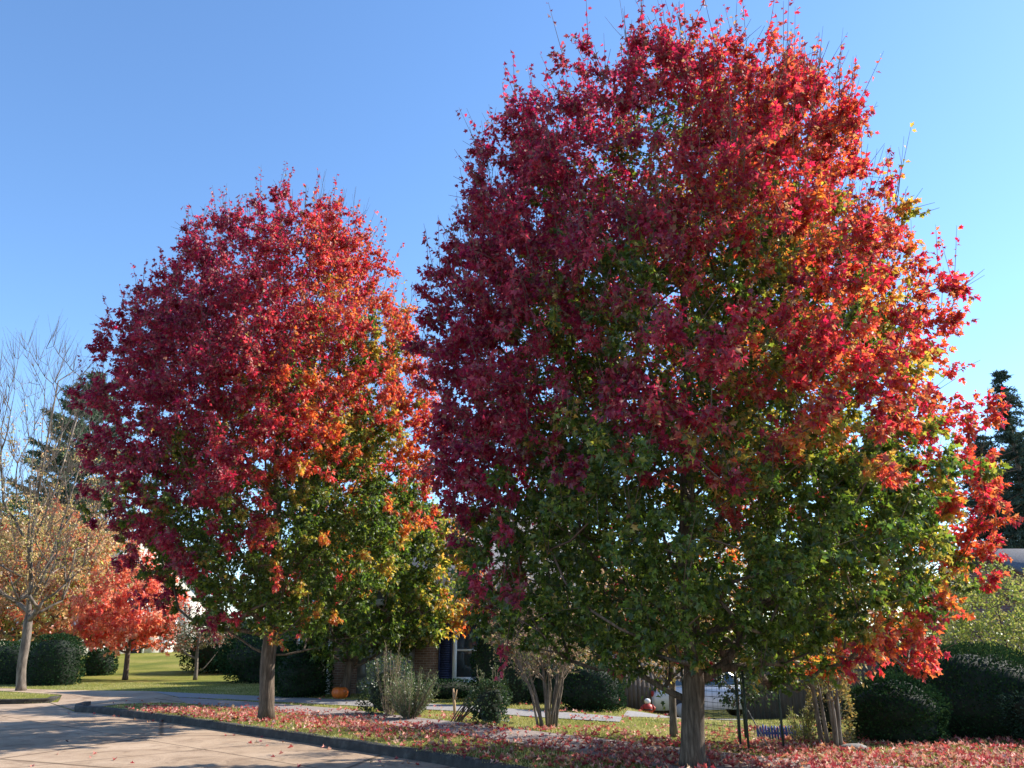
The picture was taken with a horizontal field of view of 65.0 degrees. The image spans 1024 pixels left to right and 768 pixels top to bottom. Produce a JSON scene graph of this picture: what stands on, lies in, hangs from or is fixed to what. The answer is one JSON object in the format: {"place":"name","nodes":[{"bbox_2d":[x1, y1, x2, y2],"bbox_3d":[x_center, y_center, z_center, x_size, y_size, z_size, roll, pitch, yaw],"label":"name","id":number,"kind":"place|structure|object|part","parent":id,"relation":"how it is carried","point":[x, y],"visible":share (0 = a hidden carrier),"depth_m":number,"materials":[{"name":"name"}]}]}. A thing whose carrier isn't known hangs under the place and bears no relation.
{"place":"outdoors","nodes":[
{"label":"outdoors","id":0,"kind":"place"},
{"bbox_2d":[0,688,183,709],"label":"driveway apron","id":1,"kind":"object","parent":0,"point":[69,699],"visible":0.91,"depth_m":24.31,"materials":[{"name":"concrete"}]},
{"bbox_2d":[0,703,454,767],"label":"road","id":2,"kind":"structure","parent":0,"point":[37,734],"depth_m":13.23,"materials":[{"name":"concrete"}]},
{"bbox_2d":[0,696,59,703],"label":"kerb","id":3,"kind":"structure","parent":2,"relation":"on","point":[30,700],"depth_m":23.17,"materials":[{"name":"grey concrete"}]},
{"bbox_2d":[74,701,529,767],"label":"kerb","id":4,"kind":"structure","parent":2,"relation":"on","point":[431,756],"depth_m":13.61,"materials":[{"name":"grey concrete"}]},
{"bbox_2d":[152,691,742,721],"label":"sidewalk","id":5,"kind":"structure","parent":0,"point":[523,712],"depth_m":21.24,"materials":[{"name":"grey concrete"}]},
{"bbox_2d":[0,652,1023,767],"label":"lawn","id":6,"kind":"structure","parent":0,"point":[147,668],"depth_m":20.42,"materials":[{"name":"green plant"}]},
{"bbox_2d":[0,640,34,684],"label":"hedge","id":7,"kind":"object","parent":6,"relation":"on","point":[9,653],"visible":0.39,"depth_m":31.88,"materials":[{"name":"green plant"}]},
{"bbox_2d":[0,488,95,639],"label":"broadleaf tree","id":8,"kind":"object","parent":6,"relation":"on","point":[11,504],"visible":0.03,"depth_m":48.33,"materials":[{"name":"orange plant"}]},
{"bbox_2d":[26,632,86,685],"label":"hedge","id":9,"kind":"object","parent":6,"relation":"on","point":[55,660],"visible":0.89,"depth_m":31.17,"materials":[{"name":"green plant"}]},
{"bbox_2d":[0,316,139,690],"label":"bare tree","id":10,"kind":"object","parent":6,"relation":"on","point":[30,539],"visible":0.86,"depth_m":28.93,"materials":[{"name":"grey plant"}]},
{"bbox_2d":[1,367,140,630],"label":"pine tree","id":11,"kind":"object","parent":6,"relation":"on","point":[60,457],"visible":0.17,"depth_m":52.05,"materials":[{"name":"green plant"}]},
{"bbox_2d":[0,492,162,646],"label":"broadleaf tree","id":12,"kind":"object","parent":6,"relation":"on","point":[56,613],"visible":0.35,"depth_m":39.64,"materials":[{"name":"orange plant"}]},
{"bbox_2d":[81,647,118,675],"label":"shrub","id":13,"kind":"object","parent":6,"relation":"on","point":[98,663],"visible":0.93,"depth_m":40.43,"materials":[{"name":"green plant"}]},
{"bbox_2d":[7,536,207,655],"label":"white house","id":14,"kind":"structure","parent":6,"relation":"on","point":[191,594],"depth_m":61.14,"materials":[{"name":"beige paint"}]},
{"bbox_2d":[65,540,190,679],"bbox_3d":[-17.550,10.279,36.994,5.402,6.282,5.658,0,-18,0],"label":"red tree","id":15,"kind":"object","parent":6,"relation":"on","point":[115,627],"visible":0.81,"depth_m":35.77,"materials":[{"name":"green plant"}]},
{"bbox_2d":[156,599,236,679],"bbox_3d":[-14.292,11.533,36.592,4.059,3.644,3.302,0,-18,0],"label":"ornamental tree","id":16,"kind":"object","parent":6,"relation":"on","point":[203,641],"visible":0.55,"depth_m":36.15,"materials":[{"name":"brown plant"}]},
{"bbox_2d":[174,614,266,672],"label":"evergreen shrub","id":17,"kind":"object","parent":6,"relation":"on","point":[205,655],"visible":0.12,"depth_m":41.90,"materials":[{"name":"green plant"}]},
{"bbox_2d":[212,618,297,683],"bbox_3d":[-9.741,11.216,34.236,5.734,2.973,4.207,0,-18,0],"label":"evergreen shrub","id":18,"kind":"object","parent":6,"relation":"on","point":[241,658],"visible":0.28,"depth_m":32.99,"materials":[{"name":"green plant"}]},
{"bbox_2d":[63,161,457,720],"bbox_3d":[-5.477,0.690,18.763,8.564,13.303,8.871,0,-18,0],"label":"maple tree","id":19,"kind":"object","parent":6,"relation":"on","point":[336,454],"visible":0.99,"depth_m":16.80,"materials":[{"name":"red plant"}]},
{"bbox_2d":[274,642,334,697],"bbox_3d":[-6.357,8.664,24.399,1.942,1.690,1.845,0,-18,0],"label":"shrub","id":20,"kind":"object","parent":6,"relation":"on","point":[298,674],"visible":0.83,"depth_m":23.90,"materials":[{"name":"green plant"}]},
{"bbox_2d":[332,684,347,698],"bbox_3d":[-5.014,8.964,23.440,0.462,0.436,0.477,0,-18,0],"label":"pumpkin","id":21,"kind":"object","parent":6,"relation":"on","point":[339,692],"visible":0.83,"depth_m":23.27,"materials":[{"name":"orange plant"}]},
{"bbox_2d":[280,473,483,696],"bbox_3d":[-4.111,6.205,25.351,6.395,6.880,6.714,8,-20,-23],"label":"maple tree","id":22,"kind":"object","parent":6,"relation":"on","point":[432,625],"visible":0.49,"depth_m":23.88,"materials":[{"name":"green plant"}]},
{"bbox_2d":[355,653,416,714],"bbox_3d":[-2.776,6.860,18.362,1.551,1.352,1.431,0,-18,0],"label":"shrub","id":23,"kind":"object","parent":6,"relation":"on","point":[373,698],"visible":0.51,"depth_m":18.17,"materials":[{"name":"green plant"}]},
{"bbox_2d":[375,639,408,715],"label":"tall weeds","id":24,"kind":"object","parent":6,"relation":"on","point":[387,711],"visible":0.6,"depth_m":17.74,"materials":[{"name":"green plant"}]},
{"bbox_2d":[381,665,442,718],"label":"shrub","id":25,"kind":"object","parent":6,"relation":"on","point":[407,708],"visible":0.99,"depth_m":16.91,"materials":[{"name":"green plant"}]},
{"bbox_2d":[293,518,580,693],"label":"brick house","id":26,"kind":"structure","parent":6,"relation":"on","point":[448,659],"depth_m":26.01,"materials":[{"name":"brown brick"}]},
{"bbox_2d":[356,626,414,693],"bbox_3d":[-4.075,8.947,26.080,1.850,2.085,0.070,0,-18,0],"label":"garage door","id":27,"kind":"structure","parent":26,"relation":"in","point":[361,670],"depth_m":25.99,"materials":[{"name":"brown paint"}]},
{"bbox_2d":[452,620,480,681],"bbox_3d":[-1.240,8.640,26.001,1.510,1.965,0.200,0,-18,0],"label":"window","id":28,"kind":"structure","parent":26,"relation":"in","point":[461,667],"depth_m":26.02,"materials":[{"name":"white glass"}]},
{"bbox_2d":[405,678,474,698],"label":"shrub","id":29,"kind":"object","parent":6,"relation":"on","point":[460,686],"visible":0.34,"depth_m":23.38,"materials":[{"name":"green plant"}]},
{"bbox_2d":[452,689,456,716],"bbox_3d":[-1.220,6.792,17.051,0.099,0.623,0.068,10,-21,-28],"label":"wooden stake","id":30,"kind":"object","parent":6,"relation":"on","point":[454,703],"visible":0.92,"depth_m":17.04,"materials":[{"name":"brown wood"}]},
{"bbox_2d":[450,697,471,721],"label":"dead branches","id":31,"kind":"object","parent":6,"relation":"on","point":[460,716],"visible":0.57,"depth_m":16.33,"materials":[{"name":"wood"}]},
{"bbox_2d":[463,677,513,724],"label":"shrub","id":32,"kind":"object","parent":6,"relation":"on","point":[489,705],"visible":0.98,"depth_m":15.80,"materials":[{"name":"green plant"}]},
{"bbox_2d":[469,623,508,698],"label":"shrub","id":33,"kind":"object","parent":6,"relation":"on","point":[484,655],"visible":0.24,"depth_m":22.85,"materials":[{"name":"green plant"}]},
{"bbox_2d":[476,663,505,722],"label":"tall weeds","id":34,"kind":"object","parent":6,"relation":"on","point":[495,667],"visible":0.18,"depth_m":16.25,"materials":[{"name":"green plant"}]},
{"bbox_2d":[489,633,536,704],"bbox_3d":[0.020,7.604,21.573,1.322,1.969,1.128,0,-18,0],"label":"shrub","id":35,"kind":"object","parent":6,"relation":"on","point":[519,688],"visible":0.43,"depth_m":21.15,"materials":[{"name":"green plant"}]},
{"bbox_2d":[31,694,1023,767],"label":"fallen leaves","id":36,"kind":"object","parent":6,"relation":"on","point":[1011,758],"visible":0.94,"depth_m":11.93,"materials":[{"name":"red plant"}]},
{"bbox_2d":[452,548,608,727],"bbox_3d":[0.615,4.882,15.562,3.707,3.348,3.500,0,-18,0],"label":"crape myrtle","id":37,"kind":"object","parent":6,"relation":"on","point":[551,716],"visible":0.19,"depth_m":15.28,"materials":[{"name":"brown plant"}]},
{"bbox_2d":[527,659,564,703],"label":"shrub","id":38,"kind":"object","parent":6,"relation":"on","point":[539,688],"visible":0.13,"depth_m":21.44,"materials":[{"name":"green plant"}]},
{"bbox_2d":[555,658,626,712],"bbox_3d":[1.940,7.407,19.784,1.660,1.269,1.579,-11,-21,31],"label":"shrub","id":39,"kind":"object","parent":6,"relation":"on","point":[587,689],"visible":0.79,"depth_m":19.35,"materials":[{"name":"green plant"}]},
{"bbox_2d":[607,654,683,715],"bbox_3d":[4.372,9.408,25.138,3.063,2.008,0.155,2,-18,-5],"label":"board fence","id":40,"kind":"object","parent":6,"relation":"on","point":[636,691],"visible":0.12,"depth_m":24.95,"materials":[{"name":"grey wood"}]},
{"bbox_2d":[640,698,655,712],"bbox_3d":[3.987,9.460,23.633,0.450,0.409,0.332,0,-18,0],"label":"yard ornament","id":41,"kind":"object","parent":6,"relation":"on","point":[647,706],"visible":0.92,"depth_m":23.52,"materials":[{"name":"red plastic"}]},
{"bbox_2d":[572,535,729,666],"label":"broadleaf tree","id":42,"kind":"object","parent":6,"relation":"on","point":[625,619],"visible":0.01,"depth_m":40.70,"materials":[{"name":"green plant"}]},
{"bbox_2d":[601,579,743,736],"bbox_3d":[2.764,4.539,14.118,2.686,3.057,2.751,0,-18,0],"label":"sapling","id":43,"kind":"object","parent":6,"relation":"on","point":[673,728],"visible":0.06,"depth_m":13.73,"materials":[{"name":"brown plant"}]},
{"bbox_2d":[651,672,742,717],"bbox_3d":[6.345,10.029,26.076,4.440,1.560,1.930,4,-18,-11],"label":"parked car","id":44,"kind":"object","parent":6,"relation":"on","point":[656,702],"visible":0.27,"depth_m":25.13,"materials":[{"name":"silver metal"}]},
{"bbox_3d":[5.358,9.263,25.239,0.870,0.380,0.095,4,-18,-11],"label":"side window","id":45,"kind":"part","parent":44,"relation":"part of","materials":[{"name":"blue glass"}]},
{"bbox_3d":[7.016,9.371,25.574,0.680,0.380,0.095,4,-18,-11],"label":"side window","id":46,"kind":"part","parent":44,"relation":"part of","materials":[{"name":"blue glass"}]},
{"bbox_2d":[681,667,784,751],"bbox_3d":[3.432,5.100,12.621,0.960,1.200,1.669,3,-18,-8],"label":"wire cage","id":47,"kind":"object","parent":6,"relation":"on","point":[745,720],"visible":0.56,"depth_m":12.05,"materials":[{"name":"black metal"}]},
{"bbox_2d":[700,619,780,741],"bbox_3d":[3.706,4.744,13.275,1.664,2.143,1.625,0,-18,0],"label":"young tree","id":48,"kind":"object","parent":6,"relation":"on","point":[751,699],"visible":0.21,"depth_m":13.03,"materials":[{"name":"green plant"}]},
{"bbox_2d":[675,523,837,678],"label":"broadleaf tree","id":49,"kind":"object","parent":6,"relation":"on","point":[738,583],"visible":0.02,"depth_m":43.05,"materials":[{"name":"green plant"}]},
{"bbox_2d":[756,724,812,739],"bbox_3d":[4.500,5.758,13.251,0.931,0.298,0.027,0,-18,0],"label":"picket edging","id":50,"kind":"object","parent":6,"relation":"on","point":[768,733],"visible":0.37,"depth_m":13.25,"materials":[{"name":"blue paint"}]},
{"bbox_2d":[784,706,815,743],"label":"garden plant","id":51,"kind":"object","parent":6,"relation":"on","point":[802,730],"visible":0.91,"depth_m":12.78,"materials":[{"name":"green plant"}]},
{"bbox_2d":[742,575,874,748],"bbox_3d":[4.848,4.051,12.661,2.247,3.086,2.092,0,-18,0],"label":"ornamental tree","id":52,"kind":"object","parent":6,"relation":"on","point":[835,720],"visible":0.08,"depth_m":12.28,"materials":[{"name":"brown plant"}]},
{"bbox_2d":[804,664,857,743],"bbox_3d":[5.038,5.055,12.863,0.842,1.485,0.903,0,-18,0],"label":"shrub","id":53,"kind":"object","parent":6,"relation":"on","point":[827,716],"visible":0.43,"depth_m":12.69,"materials":[{"name":"green plant"}]},
{"bbox_2d":[841,743,868,750],"bbox_3d":[5.092,5.424,11.970,0.455,0.140,0.274,0,-18,0],"label":"rock","id":54,"kind":"object","parent":6,"relation":"on","point":[856,745],"visible":0.45,"depth_m":11.91,"materials":[{"name":"stone"}]},
{"bbox_2d":[741,640,1023,720],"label":"board fence","id":55,"kind":"object","parent":6,"relation":"on","point":[796,701],"visible":0.06,"depth_m":20.45,"materials":[{"name":"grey wood"}]},
{"bbox_2d":[809,511,981,641],"bbox_3d":[19.135,10.600,40.413,11.296,11.180,11.136,-13,-22,34],"label":"broadleaf tree","id":56,"kind":"object","parent":6,"relation":"on","point":[920,564],"visible":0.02,"depth_m":39.05,"materials":[{"name":"green plant"}]},
{"bbox_2d":[842,669,953,744],"bbox_3d":[6.375,5.355,13.296,1.606,1.189,1.569,16,-24,-41],"label":"hedge","id":57,"kind":"object","parent":6,"relation":"on","point":[893,708],"visible":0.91,"depth_m":12.89,"materials":[{"name":"green plant"}]},
{"bbox_2d":[871,640,1023,740],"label":"hedge","id":58,"kind":"object","parent":6,"relation":"on","point":[971,682],"visible":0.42,"depth_m":13.49,"materials":[{"name":"green plant"}]},
{"bbox_2d":[896,553,1023,659],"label":"shrub","id":59,"kind":"object","parent":6,"relation":"on","point":[964,626],"visible":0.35,"depth_m":18.37,"materials":[{"name":"green plant"}]},
{"bbox_2d":[915,549,1023,641],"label":"brick house","id":60,"kind":"structure","parent":6,"relation":"on","point":[1017,562],"depth_m":26.00,"materials":[{"name":"grey"}]},
{"bbox_2d":[958,434,1023,548],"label":"conifer","id":61,"kind":"object","parent":6,"relation":"on","point":[972,502],"visible":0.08,"depth_m":38.90,"materials":[{"name":"green plant"}]},
{"bbox_2d":[976,369,1023,548],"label":"conifer","id":62,"kind":"object","parent":6,"relation":"on","point":[1010,435],"visible":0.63,"depth_m":37.68,"materials":[{"name":"green plant"}]},
{"bbox_2d":[993,679,1023,741],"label":"hedge","id":63,"kind":"object","parent":6,"relation":"on","point":[1018,709],"visible":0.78,"depth_m":13.02,"materials":[{"name":"green plant"}]},
{"bbox_2d":[1000,431,1023,548],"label":"conifer","id":64,"kind":"object","parent":6,"relation":"on","point":[1010,463],"visible":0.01,"depth_m":42.76,"materials":[{"name":"green plant"}]},
{"bbox_2d":[0,0,1023,644],"label":"sky","id":65,"kind":"structure","parent":0,"point":[117,116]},
{"bbox_2d":[178,697,914,767],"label":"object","id":66,"kind":"structure","parent":0,"point":[521,733],"depth_m":14.37,"materials":[{"name":"red plant"}]},
{"bbox_2d":[398,0,1023,767],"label":"maple tree","id":67,"kind":"object","parent":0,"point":[744,200],"visible":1,"depth_m":9.78,"materials":[{"name":"red plant"}]}
]}

